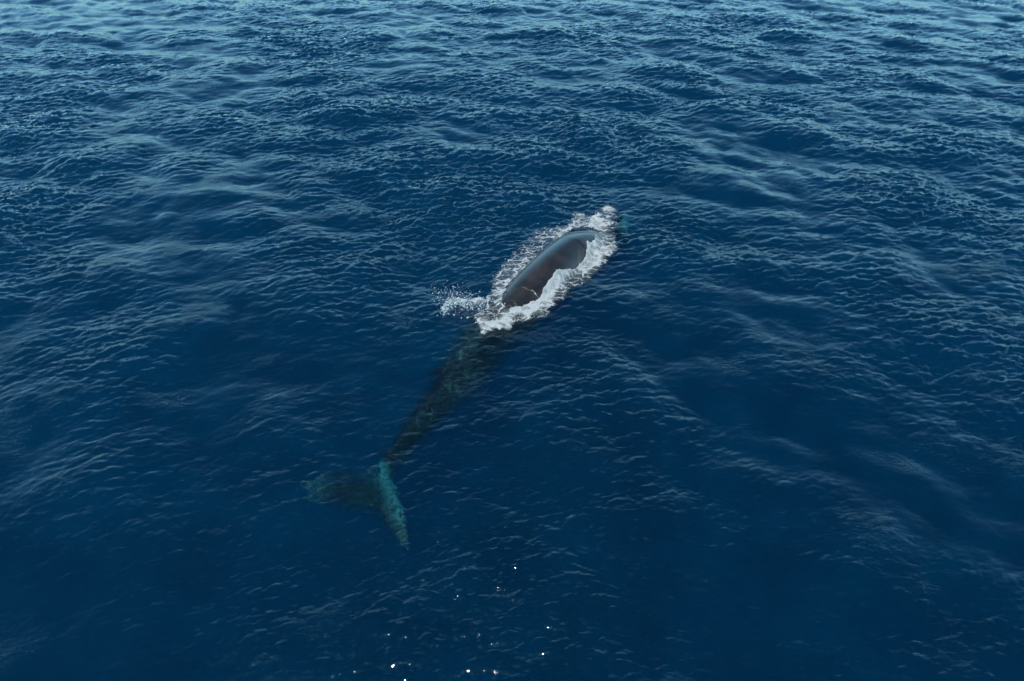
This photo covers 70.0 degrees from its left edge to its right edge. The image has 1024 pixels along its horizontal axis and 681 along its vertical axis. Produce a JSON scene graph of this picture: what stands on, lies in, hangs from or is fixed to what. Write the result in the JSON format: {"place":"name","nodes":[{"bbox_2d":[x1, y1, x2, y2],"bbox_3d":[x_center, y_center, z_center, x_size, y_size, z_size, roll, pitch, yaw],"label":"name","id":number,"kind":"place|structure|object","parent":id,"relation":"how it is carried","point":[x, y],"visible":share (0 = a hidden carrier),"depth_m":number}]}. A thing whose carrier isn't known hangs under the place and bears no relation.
{"place":"outdoors","nodes":[
{"label":"outdoors","id":0,"kind":"place"},
{"bbox_2d":[0,0,1023,680],"bbox_3d":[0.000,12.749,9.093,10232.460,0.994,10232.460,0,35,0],"label":"water","id":1,"kind":"structure","parent":0,"point":[744,402],"depth_m":26.84},
{"bbox_2d":[432,205,616,327],"bbox_3d":[1.757,-3.971,31.622,4.702,1.223,13.026,23,41,29],"label":"water spray","id":2,"kind":"object","parent":1,"relation":"on","point":[456,303],"visible":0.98,"depth_m":28.66},
{"bbox_2d":[441,205,616,333],"bbox_3d":[1.811,-3.761,31.728,4.506,0.808,12.947,17,39,23],"label":"sea foam","id":3,"kind":"object","parent":1,"relation":"on","point":[557,279],"visible":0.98,"depth_m":30.08},
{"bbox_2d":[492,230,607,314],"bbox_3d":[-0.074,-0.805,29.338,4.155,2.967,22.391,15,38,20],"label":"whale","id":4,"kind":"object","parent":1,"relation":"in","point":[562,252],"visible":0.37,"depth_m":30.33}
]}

